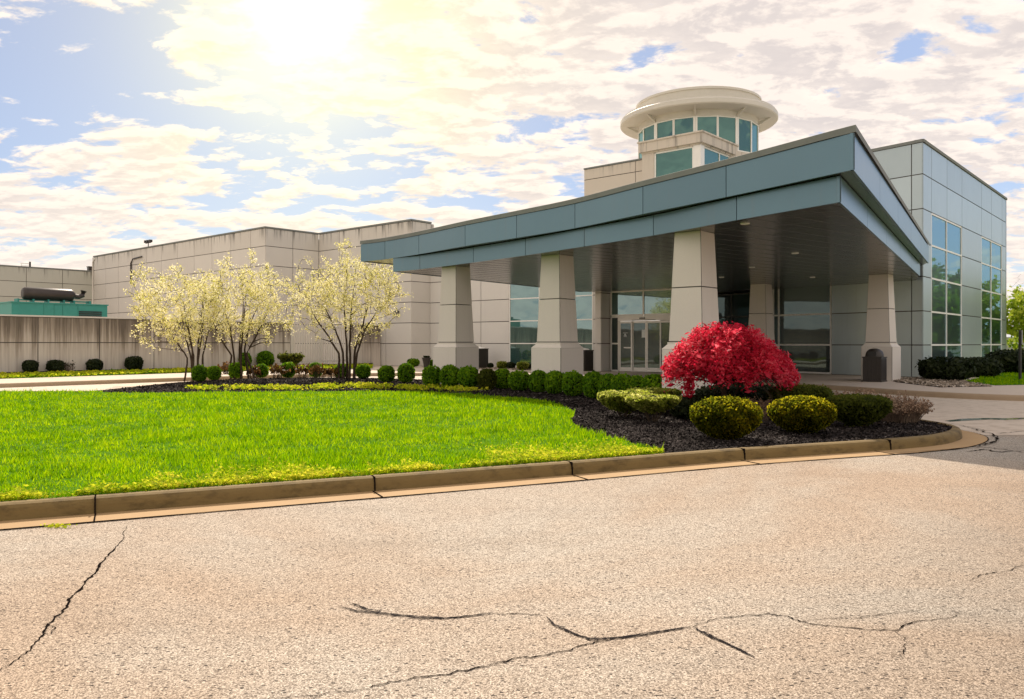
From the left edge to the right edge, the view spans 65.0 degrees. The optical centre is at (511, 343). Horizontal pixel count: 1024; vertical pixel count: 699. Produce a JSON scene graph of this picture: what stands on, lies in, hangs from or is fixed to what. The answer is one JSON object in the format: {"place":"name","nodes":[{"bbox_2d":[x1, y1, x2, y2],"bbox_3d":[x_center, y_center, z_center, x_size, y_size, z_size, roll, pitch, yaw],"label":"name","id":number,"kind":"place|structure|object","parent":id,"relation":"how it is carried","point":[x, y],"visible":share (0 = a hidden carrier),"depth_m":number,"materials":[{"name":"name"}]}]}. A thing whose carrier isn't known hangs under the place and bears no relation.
{"place":"outdoors","nodes":[
{"label":"outdoors","id":0,"kind":"place"},
{"bbox_2d":[92,219,433,365],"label":"concrete wing","id":1,"kind":"structure","parent":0,"point":[405,338],"depth_m":52.04,"materials":[{"name":"beige concrete"}]},
{"bbox_2d":[0,387,662,501],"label":"lawn","id":2,"kind":"structure","parent":0,"point":[166,445],"depth_m":12.03,"materials":[{"name":"plant"}]},
{"bbox_2d":[0,381,664,527],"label":"ground cover","id":3,"kind":"object","parent":2,"relation":"on","point":[510,459],"visible":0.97,"depth_m":8.57,"materials":[{"name":"yellow plant"}]},
{"bbox_2d":[0,435,1023,698],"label":"road","id":4,"kind":"structure","parent":0,"point":[246,603],"depth_m":4.84,"materials":[{"name":"beige asphalt"}]},
{"bbox_2d":[0,377,962,520],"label":"kerb","id":5,"kind":"structure","parent":4,"relation":"on","point":[64,506],"depth_m":8.35,"materials":[{"name":"beige concrete"}]},
{"bbox_2d":[94,438,891,513],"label":"kerb joints","id":6,"kind":"object","parent":5,"relation":"on","point":[743,449],"visible":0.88,"depth_m":9.12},
{"bbox_2d":[0,430,987,528],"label":"gutter","id":7,"kind":"object","parent":4,"relation":"on","point":[968,439],"visible":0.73,"depth_m":8.27,"materials":[{"name":"beige concrete"}]},
{"bbox_2d":[0,430,988,529],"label":"gutter joints","id":8,"kind":"object","parent":7,"relation":"on","point":[93,521],"visible":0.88,"depth_m":8.04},
{"bbox_2d":[1,526,1020,698],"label":"road crack","id":9,"kind":"object","parent":4,"relation":"on","point":[68,602],"visible":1,"depth_m":4.25,"materials":[{"name":"black asphalt"}]},
{"bbox_2d":[340,602,753,656],"bbox_3d":[0.123,1.495,4.318,2.263,0.002,0.344,0,0,17],"label":"tar line","id":10,"kind":"object","parent":4,"relation":"on","point":[705,633],"visible":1,"depth_m":4.20,"materials":[{"name":"black asphalt"}]},
{"bbox_2d":[0,376,1023,434],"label":"driveway","id":11,"kind":"structure","parent":0,"point":[948,409],"depth_m":18.22,"materials":[{"name":"concrete"}]},
{"bbox_2d":[0,373,1023,400],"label":"kerb","id":12,"kind":"structure","parent":11,"relation":"on","point":[831,387],"depth_m":27.10,"materials":[{"name":"beige concrete"}]},
{"bbox_2d":[102,377,952,452],"bbox_3d":[-2.023,1.370,21.349,24.970,0.001,11.251,0,0,43],"label":"mulch bed","id":13,"kind":"object","parent":11,"relation":"on","point":[711,443],"visible":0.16,"depth_m":13.27,"materials":[{"name":"black wood"}]},
{"bbox_2d":[123,260,234,381],"bbox_3d":[-12.220,-0.825,29.612,3.788,4.466,2.956,0,0,-14],"label":"flowering tree","id":14,"kind":"object","parent":13,"relation":"on","point":[200,322],"visible":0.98,"depth_m":29.39,"materials":[{"name":"yellow plant"}]},
{"bbox_2d":[191,364,208,381],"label":"boxwood ball","id":15,"kind":"object","parent":13,"relation":"on","point":[199,372],"visible":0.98,"depth_m":28.40,"materials":[{"name":"green plant"}]},
{"bbox_2d":[207,366,221,379],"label":"boxwood ball","id":16,"kind":"object","parent":13,"relation":"on","point":[215,373],"visible":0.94,"depth_m":29.58,"materials":[{"name":"green plant"}]},
{"bbox_2d":[228,362,243,378],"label":"boxwood ball","id":17,"kind":"object","parent":13,"relation":"on","point":[233,370],"visible":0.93,"depth_m":30.82,"materials":[{"name":"green plant"}]},
{"bbox_2d":[186,248,301,378],"bbox_3d":[-10.384,-1.115,31.031,3.984,5.049,3.527,0,0,35],"label":"flowering tree","id":18,"kind":"object","parent":13,"relation":"on","point":[251,322],"visible":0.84,"depth_m":30.87,"materials":[{"name":"yellow plant"}]},
{"bbox_2d":[269,363,288,377],"bbox_3d":[-9.122,1.069,31.429,0.793,0.647,0.635,0,0,-26],"label":"barberry","id":19,"kind":"object","parent":13,"relation":"on","point":[278,369],"visible":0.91,"depth_m":31.30,"materials":[{"name":"brown plant"}]},
{"bbox_2d":[282,362,295,377],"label":"boxwood ball","id":20,"kind":"object","parent":13,"relation":"on","point":[288,365],"visible":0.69,"depth_m":31.74,"materials":[{"name":"green plant"}]},
{"bbox_2d":[289,362,311,377],"bbox_3d":[-8.235,1.062,31.426,0.713,0.663,0.839,0,0,23],"label":"barberry","id":21,"kind":"object","parent":13,"relation":"on","point":[301,370],"visible":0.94,"depth_m":31.44,"materials":[{"name":"brown plant"}]},
{"bbox_2d":[308,363,330,377],"bbox_3d":[-7.474,1.070,31.428,0.881,0.647,0.829,0,0,0],"label":"barberry","id":22,"kind":"object","parent":13,"relation":"on","point":[319,369],"visible":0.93,"depth_m":31.25,"materials":[{"name":"brown plant"}]},
{"bbox_2d":[279,238,413,377],"bbox_3d":[-6.379,-1.345,31.176,4.969,5.506,3.432,0,0,0],"label":"flowering tree","id":23,"kind":"object","parent":13,"relation":"on","point":[349,299],"visible":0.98,"depth_m":31.04,"materials":[{"name":"yellow plant"}]},
{"bbox_2d":[355,363,370,378],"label":"boxwood ball","id":24,"kind":"object","parent":13,"relation":"on","point":[362,371],"visible":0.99,"depth_m":30.82,"materials":[{"name":"green plant"}]},
{"bbox_2d":[377,365,395,381],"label":"boxwood ball","id":25,"kind":"object","parent":13,"relation":"on","point":[386,373],"visible":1,"depth_m":28.01,"materials":[{"name":"green plant"}]},
{"bbox_2d":[396,363,414,381],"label":"boxwood ball","id":26,"kind":"object","parent":13,"relation":"on","point":[405,372],"visible":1,"depth_m":27.64,"materials":[{"name":"green plant"}]},
{"bbox_2d":[421,365,440,385],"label":"boxwood ball","id":27,"kind":"object","parent":13,"relation":"on","point":[430,374],"visible":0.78,"depth_m":24.73,"materials":[{"name":"green plant"}]},
{"bbox_2d":[439,364,459,386],"bbox_3d":[-1.892,1.020,24.398,0.691,0.813,0.720,0,0,9],"label":"boxwood ball","id":28,"kind":"object","parent":13,"relation":"on","point":[448,375],"visible":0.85,"depth_m":24.18,"materials":[{"name":"green plant"}]},
{"bbox_2d":[433,266,478,372],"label":"tapered column","id":29,"kind":"structure","parent":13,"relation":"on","point":[456,346],"depth_m":26.27,"materials":[{"name":"stone"}]},
{"bbox_2d":[456,365,478,388],"bbox_3d":[-1.301,1.014,24.130,0.700,0.770,0.684,0,0,32],"label":"boxwood ball","id":30,"kind":"object","parent":13,"relation":"on","point":[467,375],"visible":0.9,"depth_m":23.91,"materials":[{"name":"green plant"}]},
{"bbox_2d":[476,368,497,389],"bbox_3d":[-0.734,1.062,23.597,0.628,0.709,0.603,0,0,-13],"label":"boxwood ball","id":31,"kind":"object","parent":13,"relation":"on","point":[486,377],"visible":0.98,"depth_m":23.41,"materials":[{"name":"green plant"}]},
{"bbox_2d":[495,368,509,388],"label":"boxwood ball","id":32,"kind":"object","parent":13,"relation":"on","point":[502,374],"visible":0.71,"depth_m":23.92,"materials":[{"name":"green plant"}]},
{"bbox_2d":[507,369,528,390],"bbox_3d":[0.217,1.063,23.104,0.707,0.665,0.690,0,0,17],"label":"boxwood ball","id":33,"kind":"object","parent":13,"relation":"on","point":[518,380],"visible":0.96,"depth_m":22.89,"materials":[{"name":"green plant"}]},
{"bbox_2d":[527,369,546,391],"bbox_3d":[0.733,1.050,22.369,0.631,0.694,0.647,0,0,-44],"label":"boxwood ball","id":34,"kind":"object","parent":13,"relation":"on","point":[536,381],"visible":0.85,"depth_m":22.19,"materials":[{"name":"green plant"}]},
{"bbox_2d":[543,370,563,393],"bbox_3d":[1.173,1.063,21.704,0.636,0.712,0.663,0,0,-4],"label":"boxwood ball","id":35,"kind":"object","parent":13,"relation":"on","point":[553,380],"visible":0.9,"depth_m":21.51,"materials":[{"name":"green plant"}]},
{"bbox_2d":[531,255,582,391],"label":"tapered column","id":36,"kind":"structure","parent":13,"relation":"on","point":[557,346],"depth_m":22.86,"materials":[{"name":"concrete"}]},
{"bbox_2d":[561,370,583,395],"bbox_3d":[1.578,1.033,20.676,0.646,0.731,0.661,0,0,-4],"label":"boxwood ball","id":37,"kind":"object","parent":13,"relation":"on","point":[572,384],"visible":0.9,"depth_m":20.48,"materials":[{"name":"green plant"}]},
{"bbox_2d":[582,371,601,397],"bbox_3d":[2.017,1.043,19.927,0.630,0.760,0.604,0,0,-34],"label":"boxwood ball","id":38,"kind":"object","parent":13,"relation":"on","point":[590,381],"visible":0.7,"depth_m":19.73,"materials":[{"name":"green plant"}]},
{"bbox_2d":[597,373,613,391],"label":"boxwood ball","id":39,"kind":"object","parent":13,"relation":"on","point":[604,383],"visible":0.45,"depth_m":19.41,"materials":[{"name":"green plant"}]},
{"bbox_2d":[610,372,630,390],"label":"boxwood ball","id":40,"kind":"object","parent":13,"relation":"on","point":[619,381],"visible":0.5,"depth_m":19.03,"materials":[{"name":"green plant"}]},
{"bbox_2d":[596,389,648,416],"bbox_3d":[2.104,1.125,14.896,1.076,0.573,1.081,0,0,0],"label":"flat shrub","id":41,"kind":"object","parent":13,"relation":"on","point":[610,399],"visible":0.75,"depth_m":14.63,"materials":[{"name":"green plant"}]},
{"bbox_2d":[626,375,642,388],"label":"boxwood ball","id":42,"kind":"object","parent":13,"relation":"on","point":[634,381],"visible":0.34,"depth_m":18.88,"materials":[{"name":"green plant"}]},
{"bbox_2d":[640,374,661,387],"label":"boxwood ball","id":43,"kind":"object","parent":13,"relation":"on","point":[651,380],"visible":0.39,"depth_m":18.51,"materials":[{"name":"green plant"}]},
{"bbox_2d":[624,392,681,422],"bbox_3d":[2.444,1.129,13.881,0.999,0.561,0.987,0,0,0],"label":"flat shrub","id":44,"kind":"object","parent":13,"relation":"on","point":[649,403],"visible":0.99,"depth_m":13.63,"materials":[{"name":"green plant"}]},
{"bbox_2d":[626,386,681,395],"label":"flat shrub","id":45,"kind":"object","parent":13,"relation":"on","point":[656,390],"visible":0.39,"depth_m":15.59,"materials":[{"name":"green plant"}]},
{"bbox_2d":[670,393,704,418],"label":"flat shrub","id":46,"kind":"object","parent":13,"relation":"on","point":[681,409],"visible":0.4,"depth_m":14.35,"materials":[{"name":"green plant"}]},
{"bbox_2d":[662,231,718,394],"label":"tapered column","id":47,"kind":"structure","parent":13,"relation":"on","point":[694,298],"depth_m":18.10,"materials":[{"name":"stone"}]},
{"bbox_2d":[689,394,763,439],"bbox_3d":[3.051,1.064,11.384,1.059,0.704,1.035,0,0,0],"label":"dome shrub","id":48,"kind":"object","parent":13,"relation":"on","point":[724,417],"visible":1,"depth_m":11.09,"materials":[{"name":"green plant"}]},
{"bbox_2d":[660,321,800,406],"bbox_3d":[4.012,0.495,14.727,2.574,1.828,2.418,0,0,0],"label":"red maple","id":49,"kind":"object","parent":13,"relation":"on","point":[721,355],"visible":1,"depth_m":14.10,"materials":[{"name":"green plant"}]},
{"bbox_2d":[694,382,776,401],"bbox_3d":[4.735,1.101,16.178,2.094,0.633,2.034,0,0,0],"label":"flat shrub","id":50,"kind":"object","parent":13,"relation":"on","point":[706,392],"visible":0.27,"depth_m":15.62,"materials":[{"name":"green plant"}]},
{"bbox_2d":[743,396,771,421],"bbox_3d":[4.280,1.163,14.211,0.832,0.462,0.808,0,0,36],"label":"spirea","id":51,"kind":"object","parent":13,"relation":"on","point":[764,409],"visible":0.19,"depth_m":14.06,"materials":[{"name":"brown plant"}]},
{"bbox_2d":[766,383,834,402],"bbox_3d":[5.281,1.060,14.588,1.215,0.710,1.186,0,0,0],"label":"flat shrub","id":52,"kind":"object","parent":13,"relation":"on","point":[822,391],"visible":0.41,"depth_m":14.28,"materials":[{"name":"green plant"}]},
{"bbox_2d":[766,394,837,433],"bbox_3d":[4.423,1.090,12.182,1.053,0.651,1.055,0,0,0],"label":"dome shrub","id":53,"kind":"object","parent":13,"relation":"on","point":[799,413],"visible":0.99,"depth_m":11.90,"materials":[{"name":"green plant"}]},
{"bbox_2d":[825,393,893,426],"bbox_3d":[5.658,1.107,13.093,1.085,0.616,1.078,0,0,0],"label":"flat shrub","id":54,"kind":"object","parent":13,"relation":"on","point":[857,410],"visible":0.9,"depth_m":12.79,"materials":[{"name":"green plant"}]},
{"bbox_2d":[878,390,934,423],"bbox_3d":[6.706,1.090,13.909,1.092,0.608,1.070,0,0,0],"label":"spirea","id":55,"kind":"object","parent":13,"relation":"on","point":[909,410],"visible":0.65,"depth_m":13.66,"materials":[{"name":"brown plant"}]},
{"bbox_2d":[0,364,1023,394],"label":"pavement","id":56,"kind":"structure","parent":0,"point":[838,380],"depth_m":29.34,"materials":[{"name":"concrete"}]},
{"bbox_2d":[0,265,91,303],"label":"wing","id":57,"kind":"structure","parent":56,"relation":"on","point":[14,280],"depth_m":64.30,"materials":[{"name":"beige concrete"}]},
{"bbox_2d":[0,287,108,316],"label":"generator","id":58,"kind":"object","parent":56,"relation":"on","point":[31,295],"visible":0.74,"depth_m":41.60,"materials":[{"name":"teal paint"}]},
{"bbox_2d":[0,314,289,371],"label":"yard wall","id":59,"kind":"structure","parent":56,"relation":"on","point":[81,341],"depth_m":36.12,"materials":[{"name":"concrete"}]},
{"bbox_2d":[0,366,372,378],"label":"grass strip","id":60,"kind":"object","parent":56,"relation":"on","point":[97,375],"depth_m":33.37,"materials":[{"name":"plant"}]},
{"bbox_2d":[0,363,372,377],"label":"ground cover","id":61,"kind":"object","parent":60,"relation":"on","point":[86,373],"visible":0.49,"depth_m":34.45,"materials":[{"name":"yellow plant"}]},
{"bbox_2d":[0,363,372,373],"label":"mulch strip","id":62,"kind":"object","parent":60,"relation":"on","point":[149,368],"visible":0.14,"depth_m":36.25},
{"bbox_2d":[21,360,38,371],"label":"bush","id":63,"kind":"object","parent":62,"relation":"on","point":[30,365],"visible":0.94,"depth_m":33.10,"materials":[{"name":"green plant"}]},
{"bbox_2d":[45,359,64,371],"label":"bush","id":64,"kind":"object","parent":62,"relation":"on","point":[55,365],"visible":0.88,"depth_m":33.84,"materials":[{"name":"green plant"}]},
{"bbox_2d":[85,359,103,370],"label":"bush","id":65,"kind":"object","parent":62,"relation":"on","point":[94,364],"visible":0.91,"depth_m":35.12,"materials":[{"name":"green plant"}]},
{"bbox_2d":[124,356,143,369],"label":"bush","id":66,"kind":"object","parent":62,"relation":"on","point":[133,362],"visible":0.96,"depth_m":36.48,"materials":[{"name":"green plant"}]},
{"bbox_2d":[255,350,274,365],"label":"boxwood ball","id":67,"kind":"object","parent":62,"relation":"on","point":[265,357],"visible":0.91,"depth_m":41.86,"materials":[{"name":"green plant"}]},
{"bbox_2d":[277,351,304,364],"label":"flat bush","id":68,"kind":"object","parent":60,"relation":"on","point":[296,358],"visible":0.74,"depth_m":40.67,"materials":[{"name":"green plant"}]},
{"bbox_2d":[290,323,349,363],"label":"picket gate","id":69,"kind":"structure","parent":56,"relation":"on","point":[321,360],"depth_m":45.27,"materials":[{"name":"beige paint"}]},
{"bbox_2d":[351,324,380,365],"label":"yard wall","id":70,"kind":"structure","parent":56,"relation":"on","point":[369,351],"depth_m":48.20,"materials":[{"name":"concrete"}]},
{"bbox_2d":[430,276,729,371],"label":"entrance hall","id":71,"kind":"structure","parent":56,"relation":"on","point":[619,331],"depth_m":40.73,"materials":[{"name":"concrete"}]},
{"bbox_2d":[509,284,592,366],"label":"window","id":72,"kind":"structure","parent":71,"relation":"in","point":[523,300],"depth_m":43.37,"materials":[{"name":"glass"}]},
{"bbox_2d":[619,321,632,370],"bbox_3d":[5.455,0.130,38.516,0.710,2.400,0.065,0,0,41],"label":"sliding door","id":73,"kind":"structure","parent":71,"relation":"in","point":[625,327],"depth_m":38.49,"materials":[{"name":"white paint"}]},
{"bbox_2d":[633,321,646,371],"bbox_3d":[6.049,0.130,38.102,0.770,2.400,0.050,0,0,41],"label":"sliding door","id":74,"kind":"structure","parent":71,"relation":"in","point":[639,327],"depth_m":38.06,"materials":[{"name":"white paint"}]},
{"bbox_2d":[610,289,671,315],"bbox_3d":[6.170,-1.930,37.997,3.586,1.215,0.090,0,0,41],"label":"transom window","id":75,"kind":"structure","parent":71,"relation":"in","point":[656,301],"depth_m":38.06,"materials":[{"name":"glass"}]},
{"bbox_2d":[360,125,929,291],"bbox_3d":[6.079,-3.113,28.395,18.708,1.238,22.724,0,0,40],"label":"entrance canopy","id":76,"kind":"object","parent":71,"relation":"attached to","point":[829,208],"visible":0.98,"depth_m":20.43,"materials":[{"name":"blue metal"}]},
{"bbox_2d":[647,321,659,371],"bbox_3d":[6.637,0.130,37.590,0.770,2.400,0.050,0,0,41],"label":"sliding door","id":77,"kind":"structure","parent":71,"relation":"in","point":[653,327],"depth_m":37.60,"materials":[{"name":"white paint"}]},
{"bbox_2d":[660,320,669,371],"bbox_3d":[7.146,0.130,37.054,0.740,2.400,0.050,0,0,41],"label":"sliding door","id":78,"kind":"structure","parent":71,"relation":"in","point":[664,324],"depth_m":37.17,"materials":[{"name":"white paint"}]},
{"bbox_2d":[584,86,777,195],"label":"rooftop tower","id":79,"kind":"structure","parent":71,"relation":"on","point":[676,130],"depth_m":43.70,"materials":[{"name":"beige paint"}]},
{"bbox_2d":[643,123,654,140],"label":"window","id":80,"kind":"structure","parent":79,"relation":"in","point":[649,131],"depth_m":45.59,"materials":[{"name":"teal glass"}]},
{"bbox_2d":[655,119,673,138],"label":"window","id":81,"kind":"structure","parent":79,"relation":"in","point":[665,128],"depth_m":44.64,"materials":[{"name":"teal glass"}]},
{"bbox_2d":[654,146,692,177],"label":"window","id":82,"kind":"structure","parent":79,"relation":"in","point":[675,160],"depth_m":42.17,"materials":[{"name":"teal glass"}]},
{"bbox_2d":[674,116,694,134],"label":"window","id":83,"kind":"structure","parent":79,"relation":"in","point":[682,125],"depth_m":43.95,"materials":[{"name":"teal glass"}]},
{"bbox_2d":[695,115,717,135],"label":"window","id":84,"kind":"structure","parent":79,"relation":"in","point":[709,124],"depth_m":43.64,"materials":[{"name":"teal glass"}]},
{"bbox_2d":[705,147,728,164],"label":"window","id":85,"kind":"structure","parent":79,"relation":"in","point":[711,156],"depth_m":42.16,"materials":[{"name":"blue glass"}]},
{"bbox_2d":[718,115,736,143],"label":"window","id":86,"kind":"structure","parent":79,"relation":"in","point":[727,125],"depth_m":43.76,"materials":[{"name":"teal glass"}]},
{"bbox_2d":[737,117,751,152],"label":"window","id":87,"kind":"structure","parent":79,"relation":"in","point":[744,126],"depth_m":44.27,"materials":[{"name":"blue glass"}]},
{"bbox_2d":[752,121,758,151],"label":"window","id":88,"kind":"structure","parent":79,"relation":"in","point":[755,128],"depth_m":45.20,"materials":[{"name":"blue glass"}]},
{"bbox_2d":[748,284,776,348],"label":"tapered column","id":89,"kind":"structure","parent":56,"relation":"on","point":[761,309],"depth_m":33.99,"materials":[{"name":"stone"}]},
{"bbox_2d":[718,139,1006,376],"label":"office block","id":90,"kind":"structure","parent":56,"relation":"on","point":[950,301],"depth_m":35.45,"materials":[{"name":"silver metal"}]},
{"bbox_2d":[718,293,749,329],"bbox_3d":[10.400,-0.550,39.850,0.090,3.775,4.595,0,0,-37],"label":"front window","id":91,"kind":"structure","parent":90,"relation":"in","point":[734,307],"depth_m":39.23,"materials":[{"name":"black glass"}]},
{"bbox_2d":[772,286,831,373],"bbox_3d":[13.070,-0.665,36.290,0.090,4.005,2.995,0,0,-37],"label":"front window","id":92,"kind":"structure","parent":90,"relation":"in","point":[802,317],"depth_m":36.12,"materials":[{"name":"glass"}]},
{"bbox_2d":[931,213,961,357],"bbox_3d":[18.875,-2.010,34.936,0.090,6.690,5.311,0,0,41],"label":"window","id":93,"kind":"structure","parent":90,"relation":"in","point":[946,236],"depth_m":34.81,"materials":[{"name":"glass"}]},
{"bbox_2d":[981,236,1001,356],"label":"window","id":94,"kind":"structure","parent":90,"relation":"in","point":[991,252],"depth_m":41.87,"materials":[{"name":"glass"}]},
{"bbox_2d":[862,348,886,381],"bbox_3d":[12.849,0.761,28.492,0.660,1.179,0.660,0,0,41],"label":"litter bin","id":95,"kind":"object","parent":56,"relation":"on","point":[874,364],"visible":1,"depth_m":28.25,"materials":[{"name":"black metal"}]},
{"bbox_2d":[861,274,900,380],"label":"tapered column","id":96,"kind":"structure","parent":56,"relation":"on","point":[880,327],"depth_m":29.26,"materials":[{"name":"concrete"}]},
{"bbox_2d":[893,376,990,386],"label":"gravel stones","id":97,"kind":"object","parent":56,"relation":"on","point":[936,382],"visible":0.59,"depth_m":27.05,"materials":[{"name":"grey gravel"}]},
{"bbox_2d":[915,356,976,379],"bbox_3d":[16.008,0.947,29.604,2.004,1.008,1.996,0,0,0],"label":"evergreen shrub","id":98,"kind":"object","parent":97,"relation":"on","point":[950,368],"visible":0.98,"depth_m":28.98,"materials":[{"name":"green plant"}]},
{"bbox_2d":[965,356,1004,376],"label":"evergreen shrub","id":99,"kind":"object","parent":97,"relation":"on","point":[989,366],"visible":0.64,"depth_m":31.94,"materials":[{"name":"green plant"}]},
{"label":"gravel bed","id":100,"kind":"structure","parent":56,"relation":"on","visible":0},
{"bbox_2d":[479,347,488,367],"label":"litter bin","id":101,"kind":"object","parent":100,"relation":"on","point":[483,357],"visible":0.48,"depth_m":43.73,"materials":[{"name":"brown metal"}]},
{"bbox_2d":[583,348,593,370],"bbox_3d":[3.497,0.785,39.600,0.766,1.129,0.766,0,0,41],"label":"litter bin","id":102,"kind":"object","parent":100,"relation":"on","point":[587,359],"visible":0.53,"depth_m":39.33,"materials":[{"name":"black metal"}]},
{"bbox_2d":[0,0,1023,336],"label":"sky","id":103,"kind":"structure","parent":0,"point":[124,124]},
{"bbox_2d":[964,371,1023,384],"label":"lawn","id":104,"kind":"structure","parent":0,"point":[999,379],"depth_m":29.12,"materials":[{"name":"plant"}]},
{"bbox_2d":[984,348,1023,372],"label":"evergreen shrub","id":105,"kind":"object","parent":104,"relation":"on","point":[1009,359],"visible":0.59,"depth_m":36.37,"materials":[{"name":"green plant"}]},
{"bbox_2d":[1006,285,1023,349],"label":"spring tree","id":106,"kind":"object","parent":104,"relation":"on","point":[1015,318],"visible":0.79,"depth_m":45.94,"materials":[{"name":"green plant"}]},
{"bbox_2d":[1018,330,1022,379],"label":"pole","id":107,"kind":"object","parent":104,"relation":"on","point":[1020,344],"visible":0.91,"depth_m":29.70,"materials":[{"name":"black metal"}]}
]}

